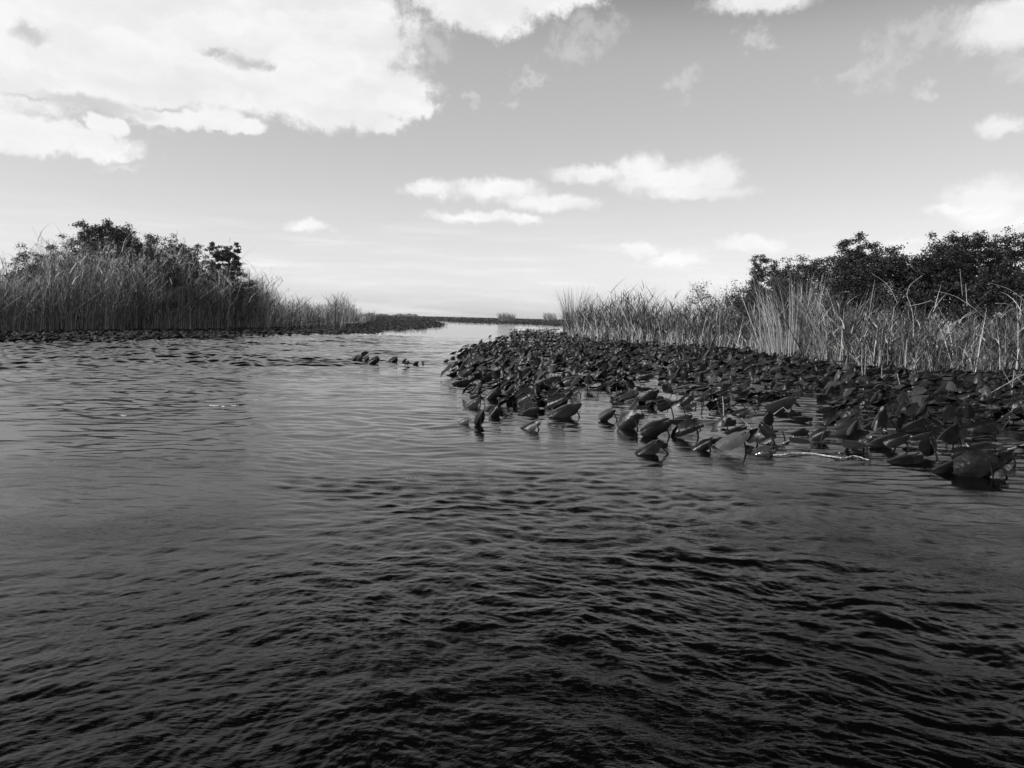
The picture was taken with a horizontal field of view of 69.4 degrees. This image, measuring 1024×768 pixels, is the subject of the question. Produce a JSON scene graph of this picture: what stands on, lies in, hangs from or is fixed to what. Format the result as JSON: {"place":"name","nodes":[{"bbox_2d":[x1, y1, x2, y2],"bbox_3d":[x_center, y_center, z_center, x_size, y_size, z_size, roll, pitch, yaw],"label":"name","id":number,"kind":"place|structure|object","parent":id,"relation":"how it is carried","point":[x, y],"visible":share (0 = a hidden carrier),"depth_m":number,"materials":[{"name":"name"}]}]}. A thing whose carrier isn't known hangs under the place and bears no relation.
{"place":"outdoors","nodes":[
{"label":"outdoors","id":0,"kind":"place"},
{"bbox_2d":[321,315,642,325],"bbox_3d":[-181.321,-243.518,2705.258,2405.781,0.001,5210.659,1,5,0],"label":"marsh","id":1,"kind":"structure","parent":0,"point":[496,320],"depth_m":267.55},
{"bbox_2d":[496,312,515,320],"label":"distant reed clump","id":2,"kind":"object","parent":1,"relation":"on","point":[508,317],"visible":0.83,"depth_m":240.23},
{"bbox_2d":[543,312,556,321],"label":"distant reed clump","id":3,"kind":"object","parent":1,"relation":"on","point":[548,315],"visible":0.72,"depth_m":378.86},
{"bbox_2d":[0,314,1023,767],"bbox_3d":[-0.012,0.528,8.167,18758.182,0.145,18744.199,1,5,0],"label":"water","id":4,"kind":"structure","parent":0,"point":[314,550],"depth_m":3.62,"materials":[{"name":"black liquid"}]},
{"bbox_2d":[0,315,446,341],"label":"lily pad fringe","id":5,"kind":"object","parent":4,"relation":"on","point":[158,333],"visible":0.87,"depth_m":39.34,"materials":[{"name":"plant"}]},
{"bbox_2d":[464,397,480,407],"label":"lily pad","id":6,"kind":"object","parent":4,"relation":"on","point":[474,403],"visible":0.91,"depth_m":10.27,"materials":[{"name":"grey plant"}]},
{"bbox_2d":[474,410,484,425],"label":"lily pad","id":7,"kind":"object","parent":4,"relation":"on","point":[479,418],"visible":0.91,"depth_m":8.55,"materials":[{"name":"black plant"}]},
{"bbox_2d":[354,314,612,325],"bbox_3d":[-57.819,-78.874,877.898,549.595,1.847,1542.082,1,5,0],"label":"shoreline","id":8,"kind":"structure","parent":4,"relation":"on","point":[492,320],"depth_m":213.07,"materials":[{"name":"plant"}]},
{"bbox_2d":[483,387,500,398],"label":"lily pad","id":9,"kind":"object","parent":4,"relation":"on","point":[492,393],"visible":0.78,"depth_m":11.42,"materials":[{"name":"grey plant"}]},
{"bbox_2d":[489,404,506,416],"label":"lily pad","id":10,"kind":"object","parent":4,"relation":"on","point":[495,410],"visible":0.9,"depth_m":9.37,"materials":[{"name":"grey plant"}]},
{"bbox_2d":[512,387,535,404],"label":"lily pad","id":11,"kind":"object","parent":4,"relation":"on","point":[522,399],"visible":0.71,"depth_m":10.83,"materials":[{"name":"grey plant"}]},
{"bbox_2d":[517,407,538,414],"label":"lily pad","id":12,"kind":"object","parent":4,"relation":"on","point":[531,411],"visible":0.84,"depth_m":9.65,"materials":[{"name":"grey plant"}]},
{"bbox_2d":[520,419,540,429],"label":"lily pad","id":13,"kind":"object","parent":4,"relation":"on","point":[532,425],"visible":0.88,"depth_m":8.38,"materials":[{"name":"grey plant"}]},
{"bbox_2d":[532,376,555,389],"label":"lily pad","id":14,"kind":"object","parent":4,"relation":"on","point":[548,381],"visible":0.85,"depth_m":13.01,"materials":[{"name":"grey plant"}]},
{"bbox_2d":[547,394,566,406],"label":"lily pad","id":15,"kind":"object","parent":4,"relation":"on","point":[555,399],"visible":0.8,"depth_m":9.70,"materials":[{"name":"grey plant"}]},
{"bbox_2d":[546,400,581,417],"bbox_3d":[0.647,0.349,9.538,0.514,0.293,0.187,1,5,0],"label":"lily pad","id":16,"kind":"object","parent":4,"relation":"on","point":[568,410],"visible":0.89,"depth_m":9.48,"materials":[{"name":"grey plant"}]},
{"bbox_2d":[556,375,580,387],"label":"lily pad","id":17,"kind":"object","parent":4,"relation":"on","point":[567,381],"visible":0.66,"depth_m":13.52,"materials":[{"name":"grey plant"}]},
{"bbox_2d":[598,407,617,420],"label":"lily pad","id":18,"kind":"object","parent":4,"relation":"on","point":[606,415],"visible":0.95,"depth_m":9.26,"materials":[{"name":"grey plant"}]},
{"bbox_2d":[618,390,636,400],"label":"lily pad","id":19,"kind":"object","parent":4,"relation":"on","point":[630,393],"visible":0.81,"depth_m":11.14,"materials":[{"name":"grey plant"}]},
{"bbox_2d":[617,410,639,429],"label":"lily pad","id":20,"kind":"object","parent":4,"relation":"on","point":[628,420],"visible":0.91,"depth_m":8.58,"materials":[{"name":"grey plant"}]},
{"bbox_2d":[639,388,658,403],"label":"lily pad","id":21,"kind":"object","parent":4,"relation":"on","point":[651,395],"visible":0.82,"depth_m":11.36,"materials":[{"name":"grey plant"}]},
{"bbox_2d":[635,438,668,454],"bbox_3d":[1.323,0.624,7.020,0.407,0.240,0.130,1,5,0],"label":"lily pad","id":22,"kind":"object","parent":4,"relation":"on","point":[652,447],"visible":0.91,"depth_m":6.99,"materials":[{"name":"grey plant"}]},
{"bbox_2d":[639,418,672,436],"bbox_3d":[1.566,0.497,8.095,0.370,0.253,0.137,1,5,0],"label":"lily pad","id":23,"kind":"object","parent":4,"relation":"on","point":[656,428],"visible":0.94,"depth_m":8.04,"materials":[{"name":"grey plant"}]},
{"bbox_2d":[656,401,673,417],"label":"lily pad","id":24,"kind":"object","parent":4,"relation":"on","point":[664,406],"visible":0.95,"depth_m":9.68,"materials":[{"name":"black plant"}]},
{"bbox_2d":[679,393,693,404],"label":"lily pad","id":25,"kind":"object","parent":4,"relation":"on","point":[687,400],"visible":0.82,"depth_m":11.24,"materials":[{"name":"grey plant"}]},
{"bbox_2d":[671,419,704,437],"bbox_3d":[1.909,0.511,8.060,0.359,0.246,0.134,2,5,13],"label":"lily pad","id":26,"kind":"object","parent":4,"relation":"on","point":[686,427],"visible":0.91,"depth_m":8.09,"materials":[{"name":"grey plant"}]},
{"bbox_2d":[694,394,708,410],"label":"lily pad","id":27,"kind":"object","parent":4,"relation":"on","point":[703,398],"visible":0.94,"depth_m":10.47,"materials":[{"name":"grey plant"}]},
{"bbox_2d":[692,437,714,450],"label":"lily pad","id":28,"kind":"object","parent":4,"relation":"on","point":[704,445],"visible":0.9,"depth_m":7.26,"materials":[{"name":"grey plant"}]},
{"bbox_2d":[711,414,729,433],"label":"lily pad","id":29,"kind":"object","parent":4,"relation":"on","point":[720,423],"visible":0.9,"depth_m":8.03,"materials":[{"name":"grey plant"}]},
{"bbox_2d":[709,389,731,398],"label":"lily pad","id":30,"kind":"object","parent":4,"relation":"on","point":[720,393],"visible":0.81,"depth_m":11.80,"materials":[{"name":"grey plant"}]},
{"bbox_2d":[440,328,1023,447],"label":"lily pad mat","id":31,"kind":"object","parent":4,"relation":"on","point":[532,352],"visible":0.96,"depth_m":18.14,"materials":[{"name":"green plant"}]},
{"bbox_2d":[715,430,749,452],"bbox_3d":[2.133,0.580,7.189,0.343,0.273,0.131,1,5,0],"label":"lily pad","id":32,"kind":"object","parent":4,"relation":"on","point":[731,441],"visible":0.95,"depth_m":7.15,"materials":[{"name":"grey plant"}]},
{"bbox_2d":[724,424,746,433],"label":"lily pad","id":33,"kind":"object","parent":4,"relation":"on","point":[737,429],"visible":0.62,"depth_m":8.44,"materials":[{"name":"grey plant"}]},
{"bbox_2d":[730,408,750,415],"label":"lily pad","id":34,"kind":"object","parent":4,"relation":"on","point":[742,412],"visible":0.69,"depth_m":10.11,"materials":[{"name":"grey plant"}]},
{"bbox_2d":[746,428,760,444],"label":"lily pad","id":35,"kind":"object","parent":4,"relation":"on","point":[753,436],"visible":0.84,"depth_m":7.69,"materials":[{"name":"grey plant"}]},
{"bbox_2d":[751,445,775,455],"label":"lily pad","id":36,"kind":"object","parent":4,"relation":"on","point":[764,450],"visible":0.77,"depth_m":7.08,"materials":[{"name":"grey plant"}]},
{"bbox_2d":[758,412,773,429],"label":"lily pad","id":37,"kind":"object","parent":4,"relation":"on","point":[768,419],"visible":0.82,"depth_m":8.45,"materials":[{"name":"black plant"}]},
{"bbox_2d":[755,435,776,450],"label":"lily pad","id":38,"kind":"object","parent":4,"relation":"on","point":[765,440],"visible":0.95,"depth_m":7.37,"materials":[{"name":"grey plant"}]},
{"bbox_2d":[758,422,776,442],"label":"lily pad","id":39,"kind":"object","parent":4,"relation":"on","point":[766,430],"visible":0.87,"depth_m":7.73,"materials":[{"name":"grey plant"}]},
{"bbox_2d":[765,396,795,411],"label":"lily pad","id":40,"kind":"object","parent":4,"relation":"on","point":[786,403],"visible":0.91,"depth_m":10.67,"materials":[{"name":"grey plant"}]},
{"bbox_2d":[554,267,1023,375],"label":"reed bed","id":41,"kind":"object","parent":4,"relation":"on","point":[1005,349],"visible":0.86,"depth_m":25.20,"materials":[{"name":"plant"}]},
{"bbox_2d":[791,428,809,436],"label":"lily pad","id":42,"kind":"object","parent":4,"relation":"on","point":[802,432],"visible":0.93,"depth_m":8.26,"materials":[{"name":"grey plant"}]},
{"bbox_2d":[789,437,812,448],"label":"lily pad","id":43,"kind":"object","parent":4,"relation":"on","point":[797,440],"visible":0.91,"depth_m":7.62,"materials":[{"name":"grey plant"}]},
{"bbox_2d":[792,415,812,422],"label":"lily pad","id":44,"kind":"object","parent":4,"relation":"on","point":[803,418],"visible":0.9,"depth_m":9.55,"materials":[{"name":"black plant"}]},
{"bbox_2d":[810,377,827,389],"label":"lily pad","id":45,"kind":"object","parent":4,"relation":"on","point":[823,380],"visible":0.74,"depth_m":14.58,"materials":[{"name":"black plant"}]},
{"bbox_2d":[810,428,829,441],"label":"lily pad","id":46,"kind":"object","parent":4,"relation":"on","point":[818,435],"visible":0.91,"depth_m":7.95,"materials":[{"name":"grey plant"}]},
{"bbox_2d":[773,452,868,460],"bbox_3d":[2.919,0.683,7.058,0.858,0.028,0.217,2,5,10],"label":"lily stalk","id":47,"kind":"object","parent":4,"relation":"on","point":[791,453],"visible":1,"depth_m":7.06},
{"bbox_2d":[816,394,831,405],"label":"lily pad","id":48,"kind":"object","parent":4,"relation":"on","point":[821,398],"visible":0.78,"depth_m":11.20,"materials":[{"name":"black plant"}]},
{"bbox_2d":[822,408,841,427],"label":"lily pad","id":49,"kind":"object","parent":4,"relation":"on","point":[829,416],"visible":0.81,"depth_m":8.93,"materials":[{"name":"black plant"}]},
{"bbox_2d":[834,417,862,428],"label":"lily pad","id":50,"kind":"object","parent":4,"relation":"on","point":[845,422],"visible":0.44,"depth_m":8.68,"materials":[{"name":"grey plant"}]},
{"bbox_2d":[846,420,862,434],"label":"lily pad","id":51,"kind":"object","parent":4,"relation":"on","point":[855,426],"visible":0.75,"depth_m":7.88,"materials":[{"name":"grey plant"}]},
{"bbox_2d":[841,440,872,457],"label":"lily pad","id":52,"kind":"object","parent":4,"relation":"on","point":[851,444],"visible":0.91,"depth_m":7.25,"materials":[{"name":"grey plant"}]},
{"bbox_2d":[846,430,871,448],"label":"lily pad","id":53,"kind":"object","parent":4,"relation":"on","point":[859,435],"visible":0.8,"depth_m":7.60,"materials":[{"name":"grey plant"}]},
{"bbox_2d":[871,409,887,434],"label":"lily pad","id":54,"kind":"object","parent":4,"relation":"on","point":[880,419],"visible":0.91,"depth_m":8.47,"materials":[{"name":"grey plant"}]},
{"bbox_2d":[871,398,891,414],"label":"lily pad","id":55,"kind":"object","parent":4,"relation":"on","point":[881,403],"visible":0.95,"depth_m":10.33,"materials":[{"name":"black plant"}]},
{"bbox_2d":[868,433,894,447],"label":"lily pad","id":56,"kind":"object","parent":4,"relation":"on","point":[877,442],"visible":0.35,"depth_m":7.72,"materials":[{"name":"grey plant"}]},
{"bbox_2d":[883,432,910,450],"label":"lily pad","id":57,"kind":"object","parent":4,"relation":"on","point":[897,439],"visible":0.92,"depth_m":7.52,"materials":[{"name":"grey plant"}]},
{"bbox_2d":[894,398,907,420],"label":"lily pad","id":58,"kind":"object","parent":4,"relation":"on","point":[902,405],"visible":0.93,"depth_m":9.89,"materials":[{"name":"grey plant"}]},
{"bbox_2d":[897,391,910,403],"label":"lily pad","id":59,"kind":"object","parent":4,"relation":"on","point":[901,396],"visible":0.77,"depth_m":10.82,"materials":[{"name":"grey plant"}]},
{"bbox_2d":[886,452,923,463],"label":"lily pad","id":60,"kind":"object","parent":4,"relation":"on","point":[907,459],"visible":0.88,"depth_m":6.82,"materials":[{"name":"black plant"}]},
{"bbox_2d":[900,401,918,419],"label":"lily pad","id":61,"kind":"object","parent":4,"relation":"on","point":[911,408],"visible":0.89,"depth_m":9.87,"materials":[{"name":"grey plant"}]},
{"bbox_2d":[901,417,927,431],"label":"lily pad","id":62,"kind":"object","parent":4,"relation":"on","point":[910,426],"visible":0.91,"depth_m":8.51,"materials":[{"name":"grey plant"}]},
{"bbox_2d":[907,432,930,440],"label":"lily pad","id":63,"kind":"object","parent":4,"relation":"on","point":[918,437],"visible":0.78,"depth_m":7.83,"materials":[{"name":"grey plant"}]},
{"bbox_2d":[910,422,932,432],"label":"lily pad","id":64,"kind":"object","parent":4,"relation":"on","point":[919,428],"visible":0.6,"depth_m":8.89,"materials":[{"name":"black plant"}]},
{"bbox_2d":[915,401,928,418],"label":"lily pad","id":65,"kind":"object","parent":4,"relation":"on","point":[922,409],"visible":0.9,"depth_m":10.21,"materials":[{"name":"grey plant"}]},
{"bbox_2d":[910,395,934,405],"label":"lily pad","id":66,"kind":"object","parent":4,"relation":"on","point":[917,398],"visible":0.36,"depth_m":11.67,"materials":[{"name":"grey plant"}]},
{"bbox_2d":[918,435,937,458],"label":"lily pad","id":67,"kind":"object","parent":4,"relation":"on","point":[927,446],"visible":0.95,"depth_m":7.15,"materials":[{"name":"black plant"}]},
{"bbox_2d":[932,460,953,472],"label":"lily pad","id":68,"kind":"object","parent":4,"relation":"on","point":[947,467],"visible":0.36,"depth_m":6.40,"materials":[{"name":"black plant"}]},
{"bbox_2d":[936,424,959,449],"bbox_3d":[4.401,0.577,7.487,0.241,0.355,0.193,2,5,3],"label":"lily pad","id":69,"kind":"object","parent":4,"relation":"on","point":[951,434],"visible":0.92,"depth_m":7.43,"materials":[{"name":"black plant"}]},
{"bbox_2d":[941,402,959,418],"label":"lily pad","id":70,"kind":"object","parent":4,"relation":"on","point":[949,411],"visible":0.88,"depth_m":9.53,"materials":[{"name":"grey plant"}]},
{"bbox_2d":[942,425,967,444],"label":"lily pad","id":71,"kind":"object","parent":4,"relation":"on","point":[965,433],"visible":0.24,"depth_m":7.93,"materials":[{"name":"grey plant"}]},
{"bbox_2d":[950,446,975,457],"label":"lily pad","id":72,"kind":"object","parent":4,"relation":"on","point":[956,452],"visible":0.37,"depth_m":6.90,"materials":[{"name":"grey plant"}]},
{"bbox_2d":[961,404,974,421],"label":"lily pad","id":73,"kind":"object","parent":4,"relation":"on","point":[968,412],"visible":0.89,"depth_m":9.63,"materials":[{"name":"grey plant"}]},
{"bbox_2d":[953,450,998,477],"bbox_3d":[3.930,0.698,6.291,0.337,0.282,0.094,3,5,14],"label":"lily pad","id":74,"kind":"object","parent":4,"relation":"on","point":[973,463],"visible":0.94,"depth_m":6.26,"materials":[{"name":"grey plant"}]},
{"bbox_2d":[964,419,999,432],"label":"lily pad","id":75,"kind":"object","parent":4,"relation":"on","point":[984,425],"visible":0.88,"depth_m":9.04,"materials":[{"name":"grey plant"}]},
{"bbox_2d":[969,441,996,450],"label":"lily pad","id":76,"kind":"object","parent":4,"relation":"on","point":[981,445],"visible":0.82,"depth_m":7.56,"materials":[{"name":"grey plant"}]},
{"bbox_2d":[983,458,1010,478],"bbox_3d":[4.077,0.736,6.243,0.257,0.222,0.090,3,5,13],"label":"lily pad","id":77,"kind":"object","parent":4,"relation":"on","point":[1000,471],"visible":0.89,"depth_m":6.25,"materials":[{"name":"grey plant"}]},
{"bbox_2d":[992,407,1012,416],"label":"lily pad","id":78,"kind":"object","parent":4,"relation":"on","point":[1005,411],"visible":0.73,"depth_m":10.71,"materials":[{"name":"black plant"}]},
{"bbox_2d":[997,450,1017,464],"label":"lily pad","id":79,"kind":"object","parent":4,"relation":"on","point":[1009,455],"visible":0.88,"depth_m":6.85,"materials":[{"name":"black plant"}]},
{"bbox_2d":[0,0,1023,327],"label":"sky","id":80,"kind":"structure","parent":0,"point":[439,158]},
{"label":"marsh ground","id":81,"kind":"structure","parent":0,"visible":0},
{"bbox_2d":[555,285,602,331],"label":"reed clump","id":82,"kind":"object","parent":81,"relation":"on","point":[564,324],"visible":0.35,"depth_m":65.02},
{"bbox_2d":[681,280,720,322],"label":"shrub","id":83,"kind":"object","parent":81,"relation":"on","point":[701,296],"visible":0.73,"depth_m":41.92,"materials":[{"name":"grey plant"}]},
{"bbox_2d":[716,279,768,324],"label":"shrub","id":84,"kind":"object","parent":81,"relation":"on","point":[736,295],"visible":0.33,"depth_m":41.41,"materials":[{"name":"grey plant"}]},
{"bbox_2d":[728,279,793,335],"bbox_3d":[13.128,-3.696,38.634,3.760,3.741,2.406,1,5,0],"label":"shrub","id":85,"kind":"object","parent":81,"relation":"on","point":[740,305],"visible":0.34,"depth_m":38.37,"materials":[{"name":"grey plant"}]},
{"bbox_2d":[744,254,786,325],"bbox_3d":[13.927,-4.490,40.171,2.765,5.147,2.173,1,5,0],"label":"tree","id":86,"kind":"object","parent":81,"relation":"on","point":[758,271],"visible":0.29,"depth_m":39.81,"materials":[{"name":"black plant"}]},
{"bbox_2d":[720,270,855,357],"bbox_3d":[10.873,-2.721,28.462,4.750,3.380,5.025,6,7,44],"label":"reed clump","id":87,"kind":"object","parent":81,"relation":"on","point":[780,346],"visible":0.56,"depth_m":28.38,"materials":[{"name":"plant"}]},
{"bbox_2d":[773,254,837,326],"bbox_3d":[13.672,-3.689,34.148,3.651,4.565,2.489,1,5,0],"label":"tree","id":88,"kind":"object","parent":81,"relation":"on","point":[798,267],"visible":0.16,"depth_m":33.84,"materials":[{"name":"black plant"}]},
{"bbox_2d":[764,252,850,338],"bbox_3d":[13.556,-3.569,32.797,4.760,4.611,2.961,1,5,0],"label":"shrub","id":89,"kind":"object","parent":81,"relation":"on","point":[805,279],"visible":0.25,"depth_m":32.59,"materials":[{"name":"black plant"}]},
{"bbox_2d":[789,279,903,360],"bbox_3d":[11.562,-2.225,25.761,4.023,2.904,4.763,4,6,25],"label":"reed clump","id":90,"kind":"object","parent":81,"relation":"on","point":[814,326],"visible":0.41,"depth_m":25.86,"materials":[{"name":"plant"}]},
{"bbox_2d":[826,231,883,330],"bbox_3d":[13.511,-3.426,28.945,2.192,4.975,2.342,1,5,0],"label":"tree","id":91,"kind":"object","parent":81,"relation":"on","point":[851,256],"visible":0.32,"depth_m":28.62,"materials":[{"name":"black plant"}]},
{"bbox_2d":[818,245,927,339],"bbox_3d":[13.617,-2.918,27.298,4.336,4.303,2.658,1,5,0],"label":"shrub","id":92,"kind":"object","parent":81,"relation":"on","point":[846,278],"visible":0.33,"depth_m":27.07,"materials":[{"name":"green plant"}]},
{"bbox_2d":[859,243,953,331],"bbox_3d":[14.127,-2.867,26.630,3.135,4.312,2.886,-4,7,-45],"label":"tree","id":93,"kind":"object","parent":81,"relation":"on","point":[892,267],"visible":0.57,"depth_m":26.24,"materials":[{"name":"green plant"}]},
{"bbox_2d":[897,237,980,343],"bbox_3d":[15.084,-2.881,26.104,3.055,4.472,2.623,1,5,0],"label":"shrub","id":94,"kind":"object","parent":81,"relation":"on","point":[925,272],"visible":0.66,"depth_m":25.68,"materials":[{"name":"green plant"}]},
{"bbox_2d":[924,225,1016,335],"bbox_3d":[16.377,-3.159,26.627,3.270,4.981,3.192,1,5,0],"label":"tree","id":95,"kind":"object","parent":81,"relation":"on","point":[990,251],"visible":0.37,"depth_m":26.00,"materials":[{"name":"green plant"}]},
{"bbox_2d":[945,255,1023,340],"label":"shrub","id":96,"kind":"object","parent":81,"relation":"on","point":[979,295],"visible":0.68,"depth_m":25.20,"materials":[{"name":"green plant"}]},
{"bbox_2d":[981,223,1023,330],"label":"tree","id":97,"kind":"object","parent":81,"relation":"on","point":[1018,252],"visible":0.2,"depth_m":26.67,"materials":[{"name":"black plant"}]},
{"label":"marsh ground","id":98,"kind":"structure","parent":0,"visible":0},
{"bbox_2d":[2,231,109,305],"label":"shrub","id":99,"kind":"object","parent":98,"relation":"on","point":[90,243],"visible":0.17,"depth_m":41.57,"materials":[{"name":"grey plant"}]},
{"bbox_2d":[68,218,146,288],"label":"shrub","id":100,"kind":"object","parent":98,"relation":"on","point":[106,229],"visible":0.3,"depth_m":46.09,"materials":[{"name":"black plant"}]},
{"bbox_2d":[78,235,183,309],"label":"shrub","id":101,"kind":"object","parent":98,"relation":"on","point":[154,258],"visible":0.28,"depth_m":45.71,"materials":[{"name":"black plant"}]},
{"bbox_2d":[114,226,203,307],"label":"shrub","id":102,"kind":"object","parent":98,"relation":"on","point":[150,237],"visible":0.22,"depth_m":48.95,"materials":[{"name":"black plant"}]},
{"bbox_2d":[0,223,369,331],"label":"reed bed","id":103,"kind":"object","parent":98,"relation":"on","point":[55,302],"visible":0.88,"depth_m":43.30,"materials":[{"name":"plant"}]},
{"bbox_2d":[177,243,229,294],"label":"shrub","id":104,"kind":"object","parent":98,"relation":"on","point":[205,262],"visible":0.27,"depth_m":53.53,"materials":[{"name":"black plant"}]},
{"bbox_2d":[191,267,252,319],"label":"shrub","id":105,"kind":"object","parent":98,"relation":"on","point":[240,296],"visible":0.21,"depth_m":53.35,"materials":[{"name":"black plant"}]},
{"bbox_2d":[203,241,242,284],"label":"shrub","id":106,"kind":"object","parent":98,"relation":"on","point":[225,254],"visible":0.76,"depth_m":54.82,"materials":[{"name":"black plant"}]},
{"bbox_2d":[221,261,260,317],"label":"shrub","id":107,"kind":"object","parent":98,"relation":"on","point":[245,276],"visible":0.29,"depth_m":57.47,"materials":[{"name":"black plant"}]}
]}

